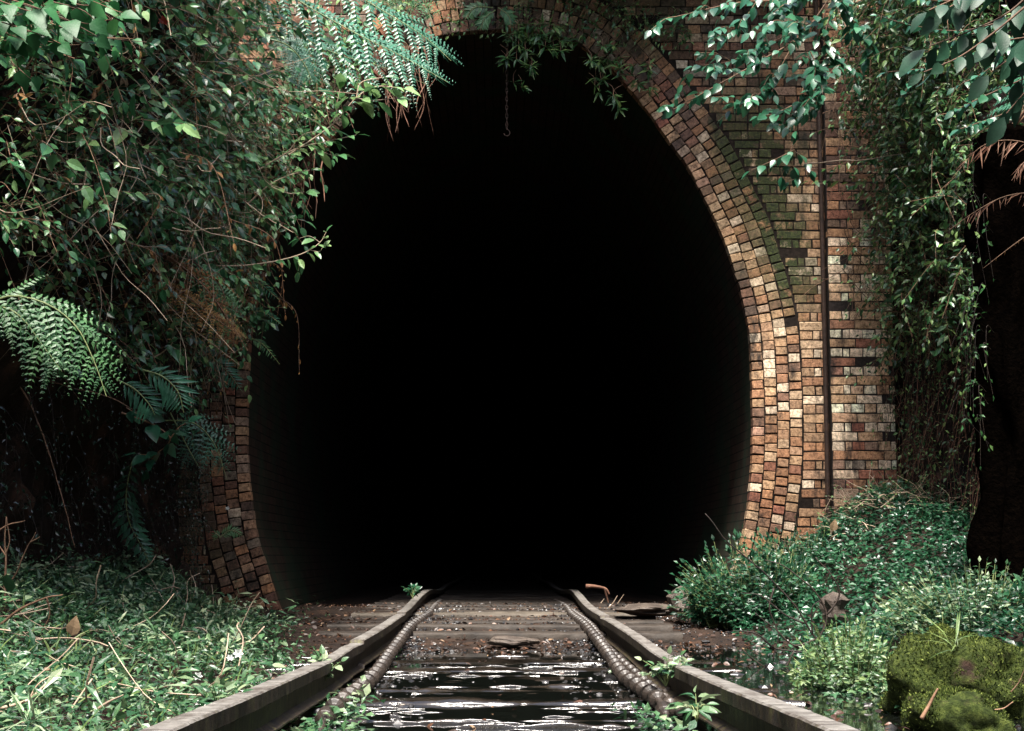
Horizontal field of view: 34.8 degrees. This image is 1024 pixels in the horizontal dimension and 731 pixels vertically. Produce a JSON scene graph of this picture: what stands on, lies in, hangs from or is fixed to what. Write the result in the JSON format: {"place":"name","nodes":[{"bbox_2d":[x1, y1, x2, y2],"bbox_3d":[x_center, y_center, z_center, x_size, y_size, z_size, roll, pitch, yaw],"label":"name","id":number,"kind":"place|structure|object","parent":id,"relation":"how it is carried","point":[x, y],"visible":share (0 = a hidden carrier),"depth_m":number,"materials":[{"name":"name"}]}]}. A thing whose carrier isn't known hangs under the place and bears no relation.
{"place":"outdoors","nodes":[
{"label":"outdoors","id":0,"kind":"place"},
{"bbox_2d":[0,504,1023,730],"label":"ground","id":1,"kind":"structure","parent":0,"point":[499,578],"depth_m":12.34,"materials":[{"name":"soil"}]},
{"bbox_2d":[0,517,39,614],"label":"dead branch","id":2,"kind":"object","parent":1,"relation":"on","point":[6,550],"visible":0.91,"depth_m":7.93,"materials":[{"name":"wood"}]},
{"bbox_2d":[0,0,210,589],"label":"cliff face","id":3,"kind":"object","parent":1,"relation":"on","point":[15,405],"visible":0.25,"depth_m":10.38},
{"bbox_2d":[20,387,74,547],"bbox_3d":[-2.639,0.574,9.276,0.346,0.916,0.028,0,-7,0],"label":"stick","id":4,"kind":"object","parent":3,"relation":"attached to","point":[24,393],"visible":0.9,"depth_m":9.28,"materials":[{"name":"wood"}]},
{"bbox_2d":[32,375,136,411],"bbox_3d":[-2.522,0.165,9.624,0.628,0.219,0.017,0,-7,0],"label":"stick","id":5,"kind":"object","parent":3,"relation":"attached to","point":[82,390],"visible":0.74,"depth_m":9.62,"materials":[{"name":"wood"}]},
{"bbox_2d":[0,159,236,595],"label":"creeper","id":6,"kind":"object","parent":3,"relation":"attached to","point":[128,457],"visible":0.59,"depth_m":10.48,"materials":[{"name":"green plant"}]},
{"bbox_2d":[111,449,154,565],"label":"fern","id":7,"kind":"object","parent":6,"relation":"attached to","point":[142,537],"visible":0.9,"depth_m":11.74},
{"bbox_2d":[121,407,202,484],"bbox_3d":[-2.148,0.495,9.997,0.505,0.484,0.273,0,-7,0],"label":"creeper spray","id":8,"kind":"object","parent":6,"relation":"hanging from","point":[153,432],"visible":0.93,"depth_m":9.98,"materials":[{"name":"green plant"}]},
{"bbox_2d":[165,409,236,478],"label":"fern","id":9,"kind":"object","parent":6,"relation":"attached to","point":[203,438],"visible":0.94,"depth_m":11.62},
{"bbox_2d":[0,17,250,445],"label":"creeper","id":10,"kind":"object","parent":3,"relation":"attached to","point":[9,225],"visible":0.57,"depth_m":9.08,"materials":[{"name":"green plant"}]},
{"bbox_2d":[13,0,300,414],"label":"creeper","id":11,"kind":"object","parent":3,"relation":"attached to","point":[211,167],"visible":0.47,"depth_m":10.24,"materials":[{"name":"leaf"},{"name":"bark"}]},
{"bbox_2d":[148,123,262,186],"bbox_3d":[-2.028,-1.383,10.811,0.751,0.452,0.330,0,-7,0],"label":"creeper spray","id":12,"kind":"object","parent":11,"relation":"attached to","point":[222,153],"visible":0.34,"depth_m":10.80,"materials":[{"name":"green plant"}]},
{"bbox_2d":[248,168,323,203],"bbox_3d":[-1.623,-1.291,11.702,0.547,0.272,0.304,0,-7,0],"label":"creeper spray","id":13,"kind":"object","parent":11,"relation":"attached to","point":[313,192],"visible":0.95,"depth_m":11.71,"materials":[{"name":"green plant"}]},
{"bbox_2d":[258,129,368,170],"bbox_3d":[-1.420,-1.549,11.730,0.813,0.300,0.304,0,-7,0],"label":"creeper spray","id":14,"kind":"object","parent":11,"relation":"attached to","point":[326,159],"visible":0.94,"depth_m":11.75,"materials":[{"name":"green plant"}]},
{"bbox_2d":[116,366,199,423],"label":"fern","id":15,"kind":"object","parent":3,"relation":"attached to","point":[167,393],"visible":0.98,"depth_m":9.43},
{"bbox_2d":[0,0,354,429],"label":"creeper","id":16,"kind":"object","parent":3,"relation":"attached to","point":[214,64],"visible":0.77,"depth_m":10.20,"materials":[{"name":"green plant"}]},
{"bbox_2d":[0,276,128,400],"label":"fern","id":17,"kind":"object","parent":16,"relation":"attached to","point":[37,329],"visible":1,"depth_m":7.58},
{"bbox_2d":[0,0,156,91],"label":"creeper","id":18,"kind":"object","parent":16,"relation":"attached to","point":[83,25],"visible":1,"depth_m":6.33,"materials":[{"name":"green plant"}]},
{"bbox_2d":[98,319,184,369],"bbox_3d":[-2.372,-0.136,10.407,0.572,0.335,0.291,2,-7,-15],"label":"creeper spray","id":19,"kind":"object","parent":16,"relation":"attached to","point":[176,353],"visible":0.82,"depth_m":10.43,"materials":[{"name":"green plant"}]},
{"bbox_2d":[192,347,242,390],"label":"fern","id":20,"kind":"object","parent":16,"relation":"attached to","point":[231,369],"visible":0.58,"depth_m":13.88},
{"bbox_2d":[216,225,331,282],"bbox_3d":[-1.729,-0.799,11.666,0.898,0.418,0.225,0,-7,0],"label":"creeper spray","id":21,"kind":"object","parent":16,"relation":"attached to","point":[299,265],"visible":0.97,"depth_m":11.65,"materials":[{"name":"green plant"}]},
{"bbox_2d":[270,37,324,87],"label":"fern","id":22,"kind":"object","parent":16,"relation":"attached to","point":[285,51],"visible":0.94,"depth_m":11.92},
{"bbox_2d":[290,170,310,228],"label":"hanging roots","id":23,"kind":"object","parent":16,"relation":"hanging from","point":[303,192],"visible":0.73,"depth_m":14.55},
{"bbox_2d":[289,73,419,154],"bbox_3d":[-1.132,-1.819,11.793,0.948,0.623,0.433,0,-7,0],"label":"creeper spray","id":24,"kind":"object","parent":16,"relation":"attached to","point":[366,104],"visible":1,"depth_m":11.80,"materials":[{"name":"green plant"}]},
{"bbox_2d":[248,0,463,112],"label":"fern","id":25,"kind":"object","parent":16,"relation":"on","point":[319,45],"visible":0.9,"depth_m":12.36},
{"bbox_2d":[376,0,441,26],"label":"fern","id":26,"kind":"object","parent":16,"relation":"attached to","point":[413,3],"visible":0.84,"depth_m":13.97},
{"bbox_2d":[385,46,438,140],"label":"hanging roots","id":27,"kind":"object","parent":16,"relation":"hanging from","point":[387,91],"visible":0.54,"depth_m":14.58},
{"bbox_2d":[120,242,248,357],"bbox_3d":[-2.209,-0.432,10.419,1.096,0.835,0.608,2,-7,-20],"label":"fern","id":28,"kind":"object","parent":3,"relation":"attached to","point":[218,303],"visible":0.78,"depth_m":10.46,"materials":[{"name":"brown plant"}]},
{"bbox_2d":[178,447,212,597],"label":"creeper","id":29,"kind":"object","parent":3,"relation":"attached to","point":[199,525],"visible":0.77,"depth_m":14.04,"materials":[{"name":"green plant"}]},
{"bbox_2d":[172,0,429,402],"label":"creeper","id":30,"kind":"object","parent":3,"relation":"attached to","point":[275,171],"visible":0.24,"depth_m":15.02,"materials":[{"name":"green plant"}]},
{"bbox_2d":[248,278,282,362],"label":"fern","id":31,"kind":"object","parent":30,"relation":"attached to","point":[260,340],"visible":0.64,"depth_m":14.89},
{"bbox_2d":[0,557,264,730],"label":"grass","id":32,"kind":"structure","parent":1,"relation":"on","point":[80,688],"depth_m":7.72,"materials":[{"name":"green plant"}]},
{"bbox_2d":[0,552,269,716],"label":"dead twigs","id":33,"kind":"object","parent":1,"relation":"on","point":[93,658],"depth_m":7.40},
{"bbox_2d":[0,529,337,730],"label":"ground cover","id":34,"kind":"object","parent":1,"relation":"on","point":[19,669],"visible":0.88,"depth_m":8.23,"materials":[{"name":"green plant"}]},
{"bbox_2d":[0,676,48,708],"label":"stick","id":35,"kind":"object","parent":34,"relation":"on","point":[14,704],"visible":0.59,"depth_m":5.10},
{"bbox_2d":[0,594,62,629],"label":"stick","id":36,"kind":"object","parent":34,"relation":"on","point":[18,610],"visible":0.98,"depth_m":7.11,"materials":[{"name":"brown plant"}]},
{"bbox_2d":[0,686,65,730],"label":"grass tuft","id":37,"kind":"object","parent":34,"relation":"on","point":[29,708],"visible":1,"depth_m":4.51,"materials":[{"name":"green plant"}]},
{"bbox_2d":[199,674,253,702],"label":"weed","id":38,"kind":"object","parent":1,"relation":"on","point":[214,692],"visible":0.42,"depth_m":4.90,"materials":[{"name":"green plant"}]},
{"bbox_2d":[315,599,442,730],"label":"drain hose","id":39,"kind":"object","parent":1,"relation":"on","point":[376,672],"visible":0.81,"depth_m":7.78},
{"bbox_2d":[293,653,521,658],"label":"sleeper","id":40,"kind":"object","parent":1,"relation":"on","point":[306,656],"visible":0.06,"depth_m":10.14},
{"bbox_2d":[374,720,523,723],"bbox_3d":[-0.232,1.385,6.058,0.563,0.138,0.016,0,-7,1],"label":"sunken lath","id":41,"kind":"object","parent":1,"relation":"on","point":[434,722],"visible":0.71,"depth_m":6.06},
{"bbox_2d":[388,674,539,675],"bbox_3d":[-0.298,1.670,8.443,0.884,0.149,0.025,0,-7,-1],"label":"sunken lath","id":42,"kind":"object","parent":1,"relation":"on","point":[458,675],"visible":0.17,"depth_m":8.45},
{"bbox_2d":[339,719,637,721],"bbox_3d":[-0.081,1.405,6.152,1.141,0.148,0.025,0,-7,-1],"label":"sunken lath","id":43,"kind":"object","parent":1,"relation":"on","point":[363,720],"visible":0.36,"depth_m":6.16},
{"bbox_2d":[358,609,619,612],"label":"sleeper","id":44,"kind":"object","parent":1,"relation":"on","point":[513,610],"visible":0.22,"depth_m":14.76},
{"bbox_2d":[351,611,633,616],"bbox_3d":[-0.104,2.206,14.160,2.560,0.152,0.258,0,-7,0],"label":"sleeper","id":45,"kind":"object","parent":1,"relation":"on","point":[488,614],"visible":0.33,"depth_m":14.07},
{"bbox_2d":[364,606,621,609],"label":"sleeper","id":46,"kind":"object","parent":1,"relation":"on","point":[523,608],"visible":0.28,"depth_m":15.38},
{"bbox_2d":[243,677,742,686],"bbox_3d":[-0.061,1.645,8.245,2.560,0.160,0.262,0,-7,0],"label":"sleeper","id":47,"kind":"object","parent":1,"relation":"on","point":[539,678],"visible":0.07,"depth_m":8.24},
{"bbox_2d":[369,603,627,606],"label":"sleeper","id":48,"kind":"object","parent":1,"relation":"on","point":[480,605],"visible":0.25,"depth_m":16.05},
{"bbox_2d":[392,595,605,596],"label":"sleeper","id":49,"kind":"object","parent":1,"relation":"on","point":[504,596],"visible":0.15,"depth_m":19.32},
{"bbox_2d":[194,697,804,704],"bbox_3d":[-0.051,1.486,6.933,2.560,0.158,0.261,0,-7,0],"label":"sleeper","id":50,"kind":"object","parent":1,"relation":"on","point":[459,701],"visible":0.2,"depth_m":6.86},
{"bbox_2d":[384,598,614,599],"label":"sleeper","id":51,"kind":"object","parent":1,"relation":"on","point":[517,599],"visible":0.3,"depth_m":18.02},
{"bbox_2d":[327,623,672,631],"bbox_3d":[-0.090,1.996,12.191,2.560,0.145,0.259,0,-7,0],"label":"sleeper","id":52,"kind":"object","parent":1,"relation":"on","point":[666,627],"visible":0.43,"depth_m":12.09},
{"bbox_2d":[336,619,663,623],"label":"sleeper","id":53,"kind":"object","parent":1,"relation":"on","point":[557,621],"visible":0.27,"depth_m":12.75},
{"bbox_2d":[344,616,655,619],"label":"sleeper","id":54,"kind":"object","parent":1,"relation":"on","point":[555,618],"visible":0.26,"depth_m":13.43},
{"bbox_2d":[614,603,671,615],"bbox_3d":[1.144,2.015,13.479,0.628,0.110,0.469,3,-7,-26],"label":"boulder","id":55,"kind":"object","parent":54,"relation":"on","point":[646,609],"visible":0.84,"depth_m":13.29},
{"bbox_2d":[379,600,620,601],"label":"sleeper","id":56,"kind":"object","parent":1,"relation":"on","point":[496,600],"visible":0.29,"depth_m":17.35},
{"bbox_2d":[375,601,624,603],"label":"sleeper","id":57,"kind":"object","parent":1,"relation":"on","point":[502,602],"visible":0.25,"depth_m":16.69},
{"bbox_2d":[388,597,611,598],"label":"sleeper","id":58,"kind":"object","parent":1,"relation":"on","point":[486,597],"visible":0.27,"depth_m":18.65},
{"bbox_2d":[399,593,600,594],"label":"sleeper","id":59,"kind":"object","parent":1,"relation":"on","point":[509,593],"visible":0.22,"depth_m":20.65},
{"bbox_2d":[405,590,594,591],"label":"sleeper","id":60,"kind":"object","parent":1,"relation":"on","point":[520,591],"visible":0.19,"depth_m":21.96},
{"bbox_2d":[318,631,682,644],"bbox_3d":[-0.085,1.946,11.534,2.560,0.144,0.263,0,-7,0],"label":"sleeper","id":61,"kind":"object","parent":1,"relation":"on","point":[675,637],"visible":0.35,"depth_m":11.43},
{"bbox_2d":[264,666,736,672],"bbox_3d":[-0.066,1.718,8.904,2.560,0.154,0.267,0,-7,0],"label":"sleeper","id":62,"kind":"object","parent":1,"relation":"on","point":[503,669],"visible":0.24,"depth_m":8.86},
{"bbox_2d":[281,658,720,665],"bbox_3d":[-0.070,1.792,9.559,2.560,0.161,0.259,0,-7,0],"label":"sleeper","id":63,"kind":"object","parent":1,"relation":"on","point":[489,660],"visible":0.15,"depth_m":9.54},
{"bbox_2d":[371,710,636,712],"bbox_3d":[-0.009,1.448,6.506,1.101,0.150,0.022,0,-7,-1],"label":"sunken lath","id":64,"kind":"object","parent":1,"relation":"on","point":[416,711],"visible":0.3,"depth_m":6.50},
{"bbox_2d":[359,706,654,708],"bbox_3d":[-0.021,1.463,6.664,1.218,0.147,0.032,0,-7,-1],"label":"sunken lath","id":65,"kind":"object","parent":1,"relation":"on","point":[561,707],"visible":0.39,"depth_m":6.67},
{"bbox_2d":[434,683,581,686],"bbox_3d":[-0.013,1.587,7.748,1.005,0.153,0.025,0,-7,-1],"label":"sunken lath","id":66,"kind":"object","parent":1,"relation":"on","point":[554,685],"visible":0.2,"depth_m":7.76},
{"bbox_2d":[239,687,778,691],"bbox_3d":[-0.056,1.565,7.590,2.560,0.159,0.260,0,-7,0],"label":"sleeper","id":67,"kind":"object","parent":1,"relation":"on","point":[753,689],"visible":0.11,"depth_m":7.53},
{"bbox_2d":[140,571,474,730],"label":"rail","id":68,"kind":"object","parent":67,"relation":"on","point":[278,703],"visible":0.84,"depth_m":5.89,"materials":[{"name":"metal"}]},
{"bbox_2d":[309,644,348,680],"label":"weed","id":69,"kind":"object","parent":68,"relation":"on","point":[316,657],"visible":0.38,"depth_m":7.19,"materials":[{"name":"green plant"}]},
{"bbox_2d":[401,583,421,597],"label":"weed","id":70,"kind":"object","parent":68,"relation":"on","point":[411,592],"visible":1,"depth_m":14.48,"materials":[{"name":"green plant"}]},
{"bbox_2d":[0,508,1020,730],"bbox_3d":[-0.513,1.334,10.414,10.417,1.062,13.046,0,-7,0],"label":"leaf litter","id":71,"kind":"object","parent":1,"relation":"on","point":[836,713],"visible":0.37,"depth_m":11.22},
{"bbox_2d":[427,665,595,667],"bbox_3d":[0.055,1.744,9.105,1.083,0.146,0.024,0,-7,0],"label":"sunken lath","id":72,"kind":"object","parent":1,"relation":"on","point":[443,666],"visible":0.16,"depth_m":9.10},
{"bbox_2d":[487,635,539,646],"bbox_3d":[0.012,1.833,10.863,0.359,0.077,0.261,0,-7,0],"label":"boulder","id":73,"kind":"object","parent":1,"relation":"on","point":[505,641],"visible":1,"depth_m":10.79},
{"bbox_2d":[174,0,912,610],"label":"tunnel portal","id":74,"kind":"object","parent":1,"relation":"on","point":[568,324],"visible":0.41,"depth_m":18.57,"materials":[{"name":"brick"}]},
{"bbox_2d":[211,524,243,539],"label":"fern","id":75,"kind":"object","parent":74,"relation":"attached to","point":[232,533],"visible":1,"depth_m":14.71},
{"bbox_2d":[463,1,516,30],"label":"fern","id":76,"kind":"object","parent":74,"relation":"attached to","point":[486,20],"visible":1,"depth_m":15.18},
{"bbox_2d":[503,30,509,136],"bbox_3d":[-0.048,-2.686,15.362,0.065,1.092,0.027,-2,-7,16],"label":"hook and chain","id":77,"kind":"object","parent":74,"relation":"hanging from","point":[506,95],"visible":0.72,"depth_m":15.34,"materials":[{"name":"metal"}]},
{"bbox_2d":[438,0,693,54],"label":"creeper","id":78,"kind":"object","parent":74,"relation":"attached to","point":[646,22],"visible":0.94,"depth_m":15.26,"materials":[{"name":"green plant"}]},
{"bbox_2d":[495,11,659,117],"bbox_3d":[0.620,-2.821,15.227,1.571,1.129,0.374,0,-7,0],"label":"creeper","id":79,"kind":"object","parent":74,"relation":"attached to","point":[533,42],"visible":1,"depth_m":15.20,"materials":[{"name":"green plant"}]},
{"bbox_2d":[554,599,670,717],"bbox_3d":[0.542,1.995,11.751,0.126,0.316,12.204,0,-7,0],"label":"drain hose","id":80,"kind":"object","parent":1,"relation":"on","point":[653,696],"visible":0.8,"depth_m":7.83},
{"bbox_2d":[571,607,683,717],"bbox_3d":[0.585,1.796,10.719,0.072,0.133,9.300,0,-7,0],"label":"drain hose","id":81,"kind":"object","parent":1,"relation":"on","point":[630,667],"visible":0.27,"depth_m":8.08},
{"bbox_2d":[278,650,1014,730],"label":"weeds","id":82,"kind":"object","parent":1,"relation":"on","point":[354,707],"visible":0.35,"depth_m":6.05,"materials":[{"name":"green plant"}]},
{"bbox_2d":[310,602,1020,730],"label":"gravel","id":83,"kind":"structure","parent":1,"relation":"on","point":[609,677],"depth_m":10.57,"materials":[{"name":"gravel"}]},
{"bbox_2d":[705,513,839,666],"bbox_3d":[1.576,1.278,9.226,0.962,0.885,0.028,0,-7,0],"label":"dead branch","id":84,"kind":"object","parent":83,"relation":"on","point":[799,621],"visible":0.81,"depth_m":9.21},
{"bbox_2d":[666,586,690,621],"bbox_3d":[1.347,1.904,13.079,0.222,0.293,0.229,-3,-7,22],"label":"boulder","id":85,"kind":"object","parent":1,"relation":"on","point":[669,597],"visible":0.59,"depth_m":13.02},
{"bbox_2d":[665,685,720,726],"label":"weed","id":86,"kind":"object","parent":1,"relation":"on","point":[703,711],"visible":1,"depth_m":5.21,"materials":[{"name":"green plant"}]},
{"bbox_2d":[660,524,833,628],"bbox_3d":[1.882,1.628,12.588,1.468,0.838,1.198,0,-7,0],"label":"shrub","id":87,"kind":"object","parent":1,"relation":"on","point":[718,599],"visible":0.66,"depth_m":12.39,"materials":[{"name":"green plant"}]},
{"bbox_2d":[748,520,841,586],"bbox_3d":[2.429,1.568,13.293,1.273,0.626,1.105,0,-7,0],"label":"shrub","id":88,"kind":"object","parent":1,"relation":"on","point":[813,563],"visible":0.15,"depth_m":13.23,"materials":[{"name":"green plant"}]},
{"bbox_2d":[819,591,849,628],"bbox_3d":[2.116,1.607,10.687,0.193,0.259,0.232,0,-7,0],"label":"boulder","id":89,"kind":"object","parent":1,"relation":"on","point":[829,600],"visible":0.84,"depth_m":10.62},
{"bbox_2d":[778,614,896,695],"bbox_3d":[1.609,1.379,7.782,0.654,0.402,1.223,0,-7,0],"label":"shrub","id":90,"kind":"object","parent":1,"relation":"on","point":[834,671],"visible":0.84,"depth_m":7.60,"materials":[{"name":"green plant"}]},
{"bbox_2d":[719,475,1023,668],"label":"ground cover","id":91,"kind":"object","parent":1,"relation":"on","point":[947,521],"visible":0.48,"depth_m":11.92,"materials":[{"name":"green plant"}]},
{"bbox_2d":[774,463,975,557],"bbox_3d":[3.096,1.341,13.760,2.459,1.028,2.803,0,-7,0],"label":"vine heap","id":92,"kind":"object","parent":1,"relation":"on","point":[899,492],"visible":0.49,"depth_m":13.42,"materials":[{"name":"green plant"}]},
{"bbox_2d":[859,556,1023,637],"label":"shrub","id":93,"kind":"object","parent":1,"relation":"on","point":[932,611],"visible":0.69,"depth_m":8.96,"materials":[{"name":"green plant"}]},
{"bbox_2d":[877,622,1023,718],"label":"boulder","id":94,"kind":"object","parent":1,"relation":"on","point":[993,667],"visible":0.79,"depth_m":6.29,"materials":[{"name":"plant"}]},
{"bbox_2d":[919,613,978,657],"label":"grass tuft","id":95,"kind":"object","parent":94,"relation":"on","point":[957,628],"visible":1,"depth_m":6.26,"materials":[{"name":"green plant"}]},
{"bbox_2d":[900,685,1015,730],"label":"boulder","id":96,"kind":"object","parent":1,"relation":"on","point":[956,708],"visible":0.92,"depth_m":5.75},
{"bbox_2d":[920,688,937,719],"bbox_3d":[1.460,1.184,5.716,0.069,0.110,0.015,-1,-7,6],"label":"stick","id":97,"kind":"object","parent":96,"relation":"on","point":[925,711],"visible":1,"depth_m":5.71,"materials":[{"name":"wood"}]},
{"bbox_2d":[900,0,1023,518],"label":"cliff face","id":98,"kind":"object","parent":1,"relation":"on","point":[966,456],"visible":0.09,"depth_m":14.09},
{"bbox_2d":[785,0,1023,409],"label":"creeper","id":99,"kind":"object","parent":98,"relation":"attached to","point":[908,116],"visible":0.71,"depth_m":13.31,"materials":[{"name":"green plant"}]},
{"bbox_2d":[644,0,879,138],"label":"overhanging branch","id":100,"kind":"object","parent":99,"relation":"attached to","point":[794,27],"visible":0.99,"depth_m":12.89,"materials":[{"name":"green plant"}]},
{"bbox_2d":[742,88,815,192],"bbox_3d":[2.267,-1.974,13.937,0.635,1.001,0.253,0,-7,0],"label":"creeper spray","id":101,"kind":"object","parent":99,"relation":"attached to","point":[794,172],"visible":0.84,"depth_m":13.90,"materials":[{"name":"green plant"}]},
{"bbox_2d":[864,238,980,535],"bbox_3d":[3.507,0.381,13.346,0.633,2.849,2.819,1,-7,-9],"label":"creeper","id":102,"kind":"object","parent":98,"relation":"attached to","point":[922,441],"visible":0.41,"depth_m":13.66,"materials":[{"name":"green plant"}]},
{"bbox_2d":[952,75,1023,587],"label":"tree fern","id":103,"kind":"object","parent":1,"relation":"on","point":[996,529],"visible":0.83,"depth_m":10.28,"materials":[{"name":"brown plant"}]},
{"bbox_2d":[947,122,993,469],"bbox_3d":[2.867,-0.426,10.254,0.300,2.182,0.638,-1,-7,11],"label":"creeper","id":104,"kind":"object","parent":103,"relation":"attached to","point":[975,303],"visible":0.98,"depth_m":10.18,"materials":[{"name":"green plant"}]},
{"bbox_2d":[985,609,1023,637],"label":"shrub","id":105,"kind":"object","parent":1,"relation":"on","point":[1017,622],"visible":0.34,"depth_m":8.23,"materials":[{"name":"green plant"}]},
{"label":"sleeper","id":106,"kind":"object","parent":1,"relation":"on","visible":0},
{"bbox_2d":[525,571,859,730],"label":"rail","id":107,"kind":"object","parent":106,"relation":"on","point":[739,708],"visible":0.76,"depth_m":5.52,"materials":[{"name":"metal"}]},
{"bbox_2d":[635,646,693,686],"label":"weed","id":108,"kind":"object","parent":107,"relation":"attached to","point":[665,671],"visible":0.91,"depth_m":6.79,"materials":[{"name":"green plant"}]},
{"bbox_2d":[277,644,1023,730],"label":"water","id":109,"kind":"structure","parent":0,"point":[871,718],"depth_m":7.39,"materials":[{"name":"black liquid"}]},
{"bbox_2d":[456,722,643,727],"bbox_3d":[0.146,1.371,5.923,0.698,0.151,0.022,0,-7,-1],"label":"sunken lath","id":110,"kind":"object","parent":109,"relation":"in","point":[545,725],"visible":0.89,"depth_m":5.92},
{"bbox_2d":[870,0,1023,136],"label":"overhanging branch","id":111,"kind":"object","parent":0,"point":[978,125],"visible":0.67,"depth_m":9.99,"materials":[{"name":"green plant"}]},
{"bbox_2d":[898,0,1023,146],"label":"overhanging branch","id":112,"kind":"object","parent":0,"point":[958,13],"visible":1,"depth_m":7.51,"materials":[{"name":"green plant"}]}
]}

